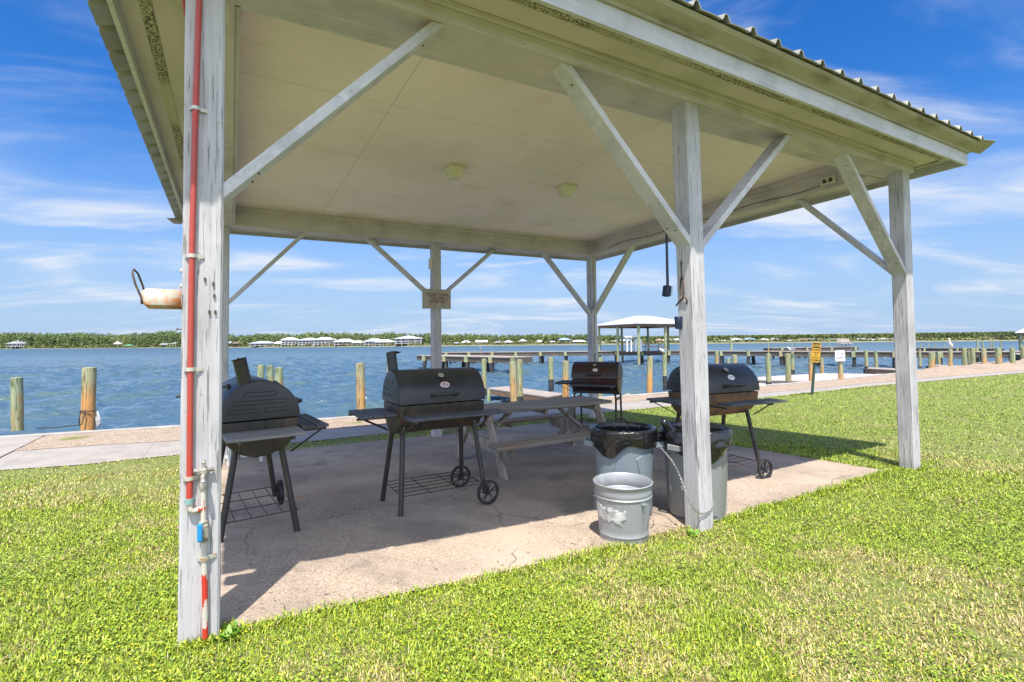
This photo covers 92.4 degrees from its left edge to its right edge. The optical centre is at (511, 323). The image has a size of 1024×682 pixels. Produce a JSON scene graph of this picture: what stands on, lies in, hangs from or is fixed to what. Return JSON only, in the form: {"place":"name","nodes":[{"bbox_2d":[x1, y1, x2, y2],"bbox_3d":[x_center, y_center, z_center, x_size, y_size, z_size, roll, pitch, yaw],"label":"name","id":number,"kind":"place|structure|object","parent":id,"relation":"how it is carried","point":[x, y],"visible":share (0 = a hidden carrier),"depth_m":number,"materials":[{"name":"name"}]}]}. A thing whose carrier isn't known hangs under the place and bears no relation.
{"place":"outdoors","nodes":[
{"label":"outdoors","id":0,"kind":"place"},
{"bbox_2d":[0,370,1023,681],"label":"ground","id":1,"kind":"structure","parent":0,"point":[738,428],"depth_m":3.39,"materials":[{"name":"plant"}]},
{"bbox_2d":[0,436,41,456],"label":"concrete pad","id":2,"kind":"object","parent":1,"relation":"on","point":[7,445],"visible":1,"depth_m":9.51,"materials":[{"name":"grey concrete"}]},
{"bbox_2d":[211,620,241,640],"bbox_3d":[-1.383,1.507,2.420,0.141,0.065,0.157,-1,-2,0],"label":"weed","id":3,"kind":"object","parent":1,"relation":"on","point":[229,628],"visible":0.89,"depth_m":2.41,"materials":[{"name":"green plant"}]},
{"bbox_2d":[0,373,894,437],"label":"seawall","id":4,"kind":"object","parent":1,"relation":"on","point":[109,430],"visible":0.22,"depth_m":11.06,"materials":[{"name":"concrete"}]},
{"bbox_2d":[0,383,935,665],"bbox_3d":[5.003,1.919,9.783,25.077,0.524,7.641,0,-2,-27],"label":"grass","id":5,"kind":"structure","parent":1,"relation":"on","point":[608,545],"depth_m":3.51,"materials":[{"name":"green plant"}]},
{"bbox_2d":[0,370,1023,469],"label":"footpath","id":6,"kind":"structure","parent":1,"relation":"on","point":[55,457],"depth_m":9.07,"materials":[{"name":"concrete"}]},
{"bbox_2d":[87,0,994,643],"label":"picnic pavilion","id":7,"kind":"structure","parent":1,"relation":"on","point":[687,126],"depth_m":4.50,"materials":[{"name":"paint"}]},
{"bbox_2d":[131,268,181,329],"bbox_3d":[-1.711,-0.117,2.382,0.202,0.301,0.146,0,-2,-30],"label":"hose hanger","id":8,"kind":"object","parent":7,"relation":"attached to","point":[160,299],"visible":0.92,"depth_m":2.33,"materials":[{"name":"white metal"}]},
{"bbox_2d":[182,0,215,641],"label":"water pipe","id":9,"kind":"object","parent":7,"relation":"attached to","point":[203,522],"visible":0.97,"depth_m":2.37,"materials":[{"name":"metal"}]},
{"bbox_2d":[428,258,432,268],"bbox_3d":[-1.589,-1.167,9.600,0.060,0.200,0.100,0,-2,-30],"label":"switch box","id":10,"kind":"object","parent":7,"relation":"attached to","point":[430,263],"visible":1,"depth_m":9.56,"materials":[{"name":"grey plastic"}]},
{"bbox_2d":[422,288,450,308],"bbox_3d":[-1.465,-0.479,9.564,0.585,0.385,0.025,0,-2,-30],"label":"notice sign","id":11,"kind":"object","parent":7,"relation":"attached to","point":[436,298],"visible":1,"depth_m":9.55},
{"bbox_2d":[442,163,466,180],"bbox_3d":[-0.757,-1.968,6.428,0.250,0.160,0.250,0,-2,-30],"label":"ceiling light","id":12,"kind":"object","parent":7,"relation":"attached to","point":[453,171],"visible":1,"depth_m":6.36,"materials":[{"name":"beige plastic"}]},
{"bbox_2d":[555,183,577,197],"bbox_3d":[0.810,-1.972,7.334,0.250,0.160,0.250,0,-2,-30],"label":"ceiling light","id":13,"kind":"object","parent":7,"relation":"attached to","point":[565,190],"visible":1,"depth_m":7.27,"materials":[{"name":"beige plastic"}]},
{"bbox_2d":[594,257,598,361],"bbox_3d":[1.964,-0.245,11.504,0.100,2.650,0.060,0,-2,-30],"label":"conduit pipe","id":14,"kind":"object","parent":7,"relation":"attached to","point":[596,357],"visible":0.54,"depth_m":11.49,"materials":[{"name":"grey metal"}]},
{"bbox_2d":[662,232,672,296],"bbox_3d":[1.355,-0.519,4.290,0.090,0.573,0.060,0,-2,-30],"label":"grill brush","id":15,"kind":"object","parent":7,"relation":"hanging from","point":[667,290],"visible":0.96,"depth_m":4.28,"materials":[{"name":"black plastic"}]},
{"bbox_2d":[674,316,682,328],"bbox_3d":[1.450,-0.007,4.277,0.072,0.110,0.072,-1,-2,0],"label":"hose holder","id":16,"kind":"object","parent":7,"relation":"attached to","point":[678,320],"visible":1,"depth_m":4.25,"materials":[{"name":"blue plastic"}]},
{"bbox_2d":[675,261,687,305],"bbox_3d":[1.466,-0.356,4.268,0.028,0.407,0.135,0,-2,-30],"label":"tool hook","id":17,"kind":"object","parent":7,"relation":"attached to","point":[683,296],"visible":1,"depth_m":4.25,"materials":[{"name":"black metal"}]},
{"bbox_2d":[658,445,713,514],"bbox_3d":[1.470,1.342,4.195,0.454,0.525,0.262,-2,-2,25],"label":"chain","id":18,"kind":"object","parent":7,"relation":"attached to","point":[700,513],"visible":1,"depth_m":4.14,"materials":[{"name":"metal"}]},
{"bbox_2d":[608,186,818,247],"bbox_3d":[3.224,-1.801,8.809,0.010,0.119,4.501,0,-2,-30],"label":"cable","id":19,"kind":"object","parent":7,"relation":"attached to","point":[733,210],"visible":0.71,"depth_m":7.78,"materials":[{"name":"plastic"}]},
{"bbox_2d":[820,175,835,185],"bbox_3d":[4.366,-1.972,6.784,0.049,0.100,0.190,0,-2,-30],"label":"power outlet","id":20,"kind":"object","parent":7,"relation":"attached to","point":[827,180],"visible":1,"depth_m":6.77,"materials":[{"name":"beige plastic"}]},
{"bbox_2d":[686,527,701,536],"bbox_3d":[1.491,1.724,4.066,0.131,0.061,0.107,-1,-2,0],"label":"weed","id":21,"kind":"object","parent":1,"relation":"on","point":[691,531],"visible":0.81,"depth_m":4.06,"materials":[{"name":"green plant"}]},
{"bbox_2d":[811,342,820,394],"bbox_3d":[9.786,1.494,15.821,0.354,1.805,0.092,-1,-2,0],"label":"caution sign","id":22,"kind":"object","parent":1,"relation":"on","point":[815,352],"visible":0.99,"depth_m":15.80,"materials":[{"name":"yellow metal"}]},
{"bbox_2d":[0,341,1023,435],"bbox_3d":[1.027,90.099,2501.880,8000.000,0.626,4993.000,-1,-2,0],"label":"water","id":23,"kind":"structure","parent":0,"point":[138,387],"depth_m":40.54,"materials":[{"name":"blue liquid"}]},
{"bbox_2d":[10,377,23,430],"bbox_3d":[-14.554,2.825,14.453,0.279,2.496,0.286,-1,0,6],"label":"piling","id":24,"kind":"object","parent":23,"relation":"in","point":[16,404],"visible":0.61,"depth_m":14.36,"materials":[{"name":"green wood"}]},
{"bbox_2d":[80,367,96,430],"bbox_3d":[-10.006,2.475,11.588,0.284,2.893,0.277,1,-2,-29],"label":"piling","id":25,"kind":"object","parent":23,"relation":"in","point":[88,386],"visible":0.6,"depth_m":11.51,"materials":[{"name":"brown wood"}]},
{"bbox_2d":[36,409,96,428],"bbox_3d":[-10.183,2.236,11.287,0.328,0.443,1.032,-2,-2,33],"label":"mooring rope","id":26,"kind":"object","parent":25,"relation":"attached to","point":[79,424],"visible":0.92,"depth_m":11.38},
{"bbox_2d":[94,411,100,428],"bbox_3d":[-9.781,2.268,11.603,0.188,0.436,0.067,-1,-2,0],"label":"white rag","id":27,"kind":"object","parent":25,"relation":"attached to","point":[97,419],"visible":1,"depth_m":11.60,"materials":[{"name":"fabric"}]},
{"bbox_2d":[257,365,264,377],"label":"piling","id":28,"kind":"object","parent":23,"relation":"in","point":[260,371],"visible":0.25,"depth_m":19.84,"materials":[{"name":"green wood"}]},
{"bbox_2d":[266,365,273,380],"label":"piling","id":29,"kind":"object","parent":23,"relation":"in","point":[270,372],"visible":0.36,"depth_m":20.25,"materials":[{"name":"green wood"}]},
{"bbox_2d":[275,367,282,384],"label":"piling","id":30,"kind":"object","parent":23,"relation":"in","point":[279,374],"visible":0.29,"depth_m":16.84,"materials":[{"name":"green wood"}]},
{"bbox_2d":[355,363,365,409],"bbox_3d":[-4.339,2.537,14.127,0.252,2.816,0.256,-1,-2,-19],"label":"piling","id":31,"kind":"object","parent":23,"relation":"in","point":[360,386],"visible":0.48,"depth_m":14.05,"materials":[{"name":"brown wood"}]},
{"bbox_2d":[416,355,532,372],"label":"timber pier","id":32,"kind":"structure","parent":23,"relation":"in","point":[465,360],"depth_m":40.55,"materials":[{"name":"grey wood"}]},
{"bbox_2d":[481,359,486,395],"bbox_3d":[-1.299,2.927,22.912,0.249,2.583,0.249,-1,-2,0],"label":"piling","id":33,"kind":"object","parent":23,"relation":"in","point":[483,370],"visible":0.45,"depth_m":22.84,"materials":[{"name":"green wood"}]},
{"bbox_2d":[509,362,516,401],"bbox_3d":[0.060,2.594,15.899,0.230,2.726,0.225,-3,-3,14],"label":"piling","id":34,"kind":"object","parent":23,"relation":"in","point":[513,381],"visible":0.56,"depth_m":15.85,"materials":[{"name":"brown wood"}]},
{"bbox_2d":[516,359,522,400],"bbox_3d":[0.286,2.667,17.916,0.241,2.717,0.236,-1,-2,0],"label":"piling","id":35,"kind":"object","parent":23,"relation":"in","point":[519,367],"visible":0.54,"depth_m":17.85,"materials":[{"name":"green wood"}]},
{"bbox_2d":[486,386,561,400],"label":"boardwalk","id":36,"kind":"structure","parent":23,"relation":"in","point":[528,394],"depth_m":19.28,"materials":[{"name":"grey wood"}]},
{"bbox_2d":[548,357,553,391],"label":"piling","id":37,"kind":"object","parent":23,"relation":"in","point":[550,375],"visible":0.74,"depth_m":23.83,"materials":[{"name":"green wood"}]},
{"bbox_2d":[562,361,568,396],"bbox_3d":[1.868,2.638,17.151,0.241,2.684,0.234,0,-1,-17],"label":"piling","id":38,"kind":"object","parent":23,"relation":"in","point":[565,374],"visible":0.43,"depth_m":17.06,"materials":[{"name":"brown wood"}]},
{"bbox_2d":[598,357,602,396],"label":"piling","id":39,"kind":"object","parent":23,"relation":"in","point":[600,360],"visible":0.15,"depth_m":19.84,"materials":[{"name":"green wood"}]},
{"bbox_2d":[597,316,674,363],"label":"boathouse","id":40,"kind":"object","parent":23,"relation":"in","point":[639,322],"visible":0.64,"depth_m":51.25,"materials":[{"name":"white metal"}]},
{"bbox_2d":[623,336,641,351],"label":"cleaning station","id":41,"kind":"object","parent":40,"relation":"attached to","point":[634,342],"visible":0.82,"depth_m":49.63,"materials":[{"name":"white paint"}]},
{"bbox_2d":[643,343,663,351],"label":"picnic bench","id":42,"kind":"object","parent":40,"relation":"in","point":[653,346],"visible":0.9,"depth_m":49.50,"materials":[{"name":"grey wood"}]},
{"bbox_2d":[647,356,652,392],"bbox_3d":[4.827,2.550,17.250,0.200,2.798,0.199,1,-1,-6],"label":"piling","id":43,"kind":"object","parent":23,"relation":"in","point":[649,374],"visible":0.54,"depth_m":17.18,"materials":[{"name":"brown wood"}]},
{"bbox_2d":[662,355,666,390],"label":"piling","id":44,"kind":"object","parent":23,"relation":"in","point":[664,361],"visible":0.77,"depth_m":23.35,"materials":[{"name":"green wood"}]},
{"bbox_2d":[715,350,718,363],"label":"piling","id":45,"kind":"object","parent":23,"relation":"in","point":[716,356],"visible":0.36,"depth_m":27.87,"materials":[{"name":"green wood"}]},
{"bbox_2d":[442,337,1019,367],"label":"timber pier","id":46,"kind":"structure","parent":23,"relation":"in","point":[781,354],"depth_m":47.22,"materials":[{"name":"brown wood"}]},
{"bbox_2d":[732,355,736,362],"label":"piling","id":47,"kind":"object","parent":23,"relation":"in","point":[734,358],"visible":0.23,"depth_m":24.84,"materials":[{"name":"brown wood"}]},
{"bbox_2d":[765,353,771,383],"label":"piling","id":48,"kind":"object","parent":23,"relation":"in","point":[768,367],"visible":0.59,"depth_m":21.66,"materials":[{"name":"green wood"}]},
{"bbox_2d":[785,353,790,382],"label":"piling","id":49,"kind":"object","parent":23,"relation":"in","point":[787,367],"visible":0.52,"depth_m":22.34,"materials":[{"name":"green wood"}]},
{"bbox_2d":[790,352,794,373],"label":"piling","id":50,"kind":"object","parent":23,"relation":"in","point":[792,364],"visible":0.56,"depth_m":33.06,"materials":[{"name":"green wood"}]},
{"bbox_2d":[808,353,812,380],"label":"piling","id":51,"kind":"object","parent":23,"relation":"in","point":[810,365],"visible":0.27,"depth_m":20.78,"materials":[{"name":"brown wood"}]},
{"bbox_2d":[763,344,858,357],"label":"timber pier","id":52,"kind":"structure","parent":23,"relation":"in","point":[846,348],"depth_m":60.35,"materials":[{"name":"grey wood"}]},
{"bbox_2d":[758,373,877,383],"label":"floating deck","id":53,"kind":"structure","parent":23,"relation":"on","point":[797,378],"depth_m":27.33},
{"bbox_2d":[820,357,823,372],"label":"piling","id":54,"kind":"object","parent":23,"relation":"in","point":[821,364],"visible":0.55,"depth_m":33.97,"materials":[{"name":"brown wood"}]},
{"bbox_2d":[837,361,843,379],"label":"piling","id":55,"kind":"object","parent":23,"relation":"in","point":[840,370],"visible":0.38,"depth_m":21.55,"materials":[{"name":"brown wood"}]},
{"bbox_2d":[835,350,844,360],"bbox_3d":[14.365,1.411,21.503,0.438,0.477,0.011,-1,-2,0],"label":"kayak sign","id":56,"kind":"object","parent":55,"relation":"attached to","point":[839,355],"visible":1,"depth_m":21.50,"materials":[{"name":"white metal"}]},
{"bbox_2d":[837,338,852,346],"bbox_3d":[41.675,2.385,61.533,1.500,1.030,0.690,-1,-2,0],"label":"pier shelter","id":57,"kind":"object","parent":23,"relation":"in","point":[845,340],"visible":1,"depth_m":61.80,"materials":[{"name":"white wood"}]},
{"bbox_2d":[864,350,868,368],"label":"piling","id":58,"kind":"object","parent":23,"relation":"in","point":[866,366],"visible":0.61,"depth_m":32.72,"materials":[{"name":"green wood"}]},
{"bbox_2d":[874,351,877,367],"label":"piling","id":59,"kind":"object","parent":23,"relation":"in","point":[875,358],"visible":0.57,"depth_m":39.54,"materials":[{"name":"green wood"}]},
{"bbox_2d":[863,367,920,373],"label":"finger pier","id":60,"kind":"structure","parent":23,"relation":"in","point":[874,370],"depth_m":31.34,"materials":[{"name":"grey wood"}]},
{"bbox_2d":[918,349,921,367],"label":"piling","id":61,"kind":"object","parent":23,"relation":"in","point":[919,359],"visible":0.63,"depth_m":38.39,"materials":[{"name":"green wood"}]},
{"bbox_2d":[928,353,934,367],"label":"piling","id":62,"kind":"object","parent":23,"relation":"in","point":[931,360],"visible":0.4,"depth_m":24.86,"materials":[{"name":"green wood"}]},
{"bbox_2d":[936,351,940,364],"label":"piling","id":63,"kind":"object","parent":23,"relation":"in","point":[938,356],"visible":0.5,"depth_m":35.83,"materials":[{"name":"green wood"}]},
{"bbox_2d":[926,365,961,367],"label":"finger pier","id":64,"kind":"structure","parent":23,"relation":"in","point":[944,365],"depth_m":33.01,"materials":[{"name":"grey wood"}]},
{"bbox_2d":[948,349,952,365],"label":"piling","id":65,"kind":"object","parent":23,"relation":"in","point":[950,357],"visible":0.43,"depth_m":26.87,"materials":[{"name":"brown wood"}]},
{"bbox_2d":[916,339,1003,350],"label":"timber pier","id":66,"kind":"structure","parent":23,"relation":"in","point":[954,349],"depth_m":57.35,"materials":[{"name":"grey wood"}]},
{"bbox_2d":[961,348,966,364],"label":"piling","id":67,"kind":"object","parent":23,"relation":"in","point":[964,355],"visible":0.39,"depth_m":30.84,"materials":[{"name":"green wood"}]},
{"bbox_2d":[967,350,969,364],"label":"piling","id":68,"kind":"object","parent":23,"relation":"in","point":[968,352],"visible":0.34,"depth_m":36.89,"materials":[{"name":"green wood"}]},
{"bbox_2d":[970,348,975,363],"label":"piling","id":69,"kind":"object","parent":23,"relation":"in","point":[972,356],"visible":0.39,"depth_m":30.85,"materials":[{"name":"green wood"}]},
{"bbox_2d":[981,349,986,363],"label":"piling","id":70,"kind":"object","parent":23,"relation":"in","point":[983,355],"visible":0.29,"depth_m":26.87,"materials":[{"name":"brown wood"}]},
{"bbox_2d":[995,348,1001,363],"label":"piling","id":71,"kind":"object","parent":23,"relation":"in","point":[998,355],"visible":0.4,"depth_m":26.35,"materials":[{"name":"green wood"}]},
{"bbox_2d":[1009,348,1015,363],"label":"piling","id":72,"kind":"object","parent":23,"relation":"in","point":[1012,355],"visible":0.37,"depth_m":27.86,"materials":[{"name":"green wood"}]},
{"bbox_2d":[1009,353,1019,360],"bbox_3d":[36.247,3.316,34.342,2.316,2.350,22.631,-2,-3,39],"label":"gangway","id":73,"kind":"object","parent":23,"relation":"in","point":[1017,356],"visible":0.1,"depth_m":34.54,"materials":[{"name":"wood"}]},
{"bbox_2d":[1014,329,1023,350],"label":"boathouse","id":74,"kind":"object","parent":23,"relation":"in","point":[1020,335],"visible":0.55,"depth_m":49.86,"materials":[{"name":"white metal"}]},
{"bbox_2d":[1020,347,1023,359],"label":"piling","id":75,"kind":"object","parent":23,"relation":"in","point":[1021,352],"visible":0.42,"depth_m":31.91,"materials":[{"name":"green wood"}]},
{"bbox_2d":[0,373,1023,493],"bbox_3d":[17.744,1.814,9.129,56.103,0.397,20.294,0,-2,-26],"label":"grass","id":76,"kind":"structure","parent":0,"point":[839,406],"depth_m":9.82,"materials":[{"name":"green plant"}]},
{"bbox_2d":[0,0,1023,341],"label":"sky","id":77,"kind":"structure","parent":0,"point":[84,204],"materials":[{"name":"blue"}]},
{"bbox_2d":[1,338,1023,348],"bbox_3d":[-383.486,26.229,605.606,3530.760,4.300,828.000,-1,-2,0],"label":"shore","id":78,"kind":"structure","parent":0,"point":[716,342],"depth_m":253.23,"materials":[{"name":"green plant"}]},
{"bbox_2d":[5,341,27,348],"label":"shore house","id":79,"kind":"structure","parent":78,"relation":"on","point":[14,344],"depth_m":507.78,"materials":[{"name":"white wood"}]},
{"bbox_2d":[232,341,246,345],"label":"shore house","id":80,"kind":"structure","parent":78,"relation":"on","point":[235,343],"depth_m":340.53,"materials":[{"name":"grey wood"}]},
{"bbox_2d":[248,341,275,346],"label":"shore house","id":81,"kind":"structure","parent":78,"relation":"on","point":[265,343],"depth_m":319.06,"materials":[{"name":"white metal"}]},
{"bbox_2d":[281,337,298,346],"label":"shore house","id":82,"kind":"structure","parent":78,"relation":"on","point":[291,341],"depth_m":312.06,"materials":[{"name":"white wood"}]},
{"bbox_2d":[297,338,315,345],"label":"shore house","id":83,"kind":"structure","parent":78,"relation":"on","point":[304,341],"depth_m":305.38,"materials":[{"name":"white metal"}]},
{"bbox_2d":[314,337,336,345],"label":"shore house","id":84,"kind":"structure","parent":78,"relation":"on","point":[323,340],"depth_m":300.62,"materials":[{"name":"white wood"}]},
{"bbox_2d":[334,339,353,345],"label":"shore house","id":85,"kind":"structure","parent":78,"relation":"on","point":[344,341],"depth_m":294.59,"materials":[{"name":"white wood"}]},
{"bbox_2d":[351,340,363,344],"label":"shore house","id":86,"kind":"structure","parent":78,"relation":"on","point":[357,341],"depth_m":291.68,"materials":[{"name":"white wood"}]},
{"bbox_2d":[363,338,380,345],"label":"shore house","id":87,"kind":"structure","parent":78,"relation":"on","point":[371,341],"depth_m":286.04,"materials":[{"name":"white metal"}]},
{"bbox_2d":[375,339,394,345],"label":"shore house","id":88,"kind":"structure","parent":78,"relation":"on","point":[383,341],"depth_m":282.91,"materials":[{"name":"white wood"}]},
{"bbox_2d":[394,336,423,345],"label":"shore house","id":89,"kind":"structure","parent":78,"relation":"on","point":[404,340],"depth_m":273.71,"materials":[{"name":"white wood"}]},
{"bbox_2d":[475,340,487,344],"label":"shore house","id":90,"kind":"structure","parent":78,"relation":"on","point":[479,341],"depth_m":264.32,"materials":[{"name":"white wood"}]},
{"bbox_2d":[0,330,1023,347],"bbox_3d":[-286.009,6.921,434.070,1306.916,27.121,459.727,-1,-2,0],"label":"pine","id":91,"kind":"object","parent":78,"relation":"on","point":[47,338],"depth_m":321.63,"materials":[{"name":"green plant"}]},
{"bbox_2d":[0,335,1023,348],"bbox_3d":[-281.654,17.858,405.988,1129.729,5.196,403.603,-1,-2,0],"label":"shore scrub","id":92,"kind":"object","parent":78,"relation":"on","point":[645,341],"visible":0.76,"depth_m":255.68,"materials":[{"name":"green plant"}]},
{"bbox_2d":[558,338,570,343],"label":"shore house","id":93,"kind":"structure","parent":78,"relation":"on","point":[562,339],"depth_m":256.43,"materials":[{"name":"white wood"}]},
{"bbox_2d":[570,340,587,343],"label":"shore house","id":94,"kind":"structure","parent":78,"relation":"on","point":[576,341],"depth_m":253.69,"materials":[{"name":"white wood"}]},
{"bbox_2d":[13,358,1023,450],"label":"shell bank","id":95,"kind":"structure","parent":0,"point":[127,436],"depth_m":11.96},
{"bbox_2d":[220,420,884,628],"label":"patio","id":96,"kind":"structure","parent":0,"point":[355,536],"depth_m":4.62,"materials":[{"name":"concrete"}]},
{"bbox_2d":[225,455,250,459],"bbox_3d":[-4.303,2.088,7.708,0.654,0.063,0.060,0,-2,-24],"label":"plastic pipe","id":97,"kind":"object","parent":96,"relation":"on","point":[238,457],"visible":0.07,"depth_m":7.71,"materials":[{"name":"white plastic"}]},
{"bbox_2d":[176,357,328,542],"bbox_3d":[-2.208,1.017,4.194,1.101,1.478,1.376,1,-2,-36],"label":"barrel grill","id":98,"kind":"object","parent":96,"relation":"on","point":[262,417],"visible":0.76,"depth_m":3.95,"materials":[{"name":"metal"}]},
{"bbox_2d":[348,351,506,516],"bbox_3d":[-0.863,1.049,4.901,1.376,1.554,0.918,0,-2,-30],"label":"barrel grill","id":99,"kind":"object","parent":96,"relation":"on","point":[415,400],"visible":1,"depth_m":4.84,"materials":[{"name":"metal"}]},
{"bbox_2d":[439,396,611,479],"bbox_3d":[0.338,1.573,7.159,2.322,0.822,1.908,1,-2,-30],"label":"picnic table","id":100,"kind":"object","parent":96,"relation":"on","point":[569,422],"visible":0.69,"depth_m":6.99,"materials":[{"name":"grey wood"}]},
{"bbox_2d":[555,362,626,432],"bbox_3d":[1.500,1.427,9.552,1.331,1.363,0.882,-1,-2,22],"label":"barrel grill","id":101,"kind":"object","parent":96,"relation":"on","point":[598,377],"visible":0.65,"depth_m":9.39,"materials":[{"name":"metal"}]},
{"bbox_2d":[593,472,653,545],"bbox_3d":[0.914,1.513,4.033,0.492,0.452,0.484,0,-2,-30],"label":"metal bucket","id":102,"kind":"object","parent":96,"relation":"on","point":[623,501],"visible":0.99,"depth_m":3.86,"materials":[{"name":"metal"}]},
{"bbox_2d":[584,421,664,515],"bbox_3d":[1.069,1.385,4.681,0.633,0.814,0.634,1,-2,-35],"label":"rubbish bin","id":103,"kind":"object","parent":96,"relation":"on","point":[624,446],"visible":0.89,"depth_m":4.46,"materials":[{"name":"grey plastic"}]},
{"bbox_2d":[657,418,733,520],"bbox_3d":[1.728,1.323,4.619,0.685,0.916,0.690,-1,-2,10],"label":"rubbish bin","id":104,"kind":"object","parent":96,"relation":"on","point":[671,438],"visible":0.69,"depth_m":4.45,"materials":[{"name":"grey metal"}]},
{"bbox_2d":[646,363,786,478],"bbox_3d":[2.382,1.172,5.839,1.390,1.368,0.917,0,-2,-25],"label":"barrel grill","id":105,"kind":"object","parent":96,"relation":"on","point":[733,387],"visible":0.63,"depth_m":5.81,"materials":[{"name":"metal"}]}
]}

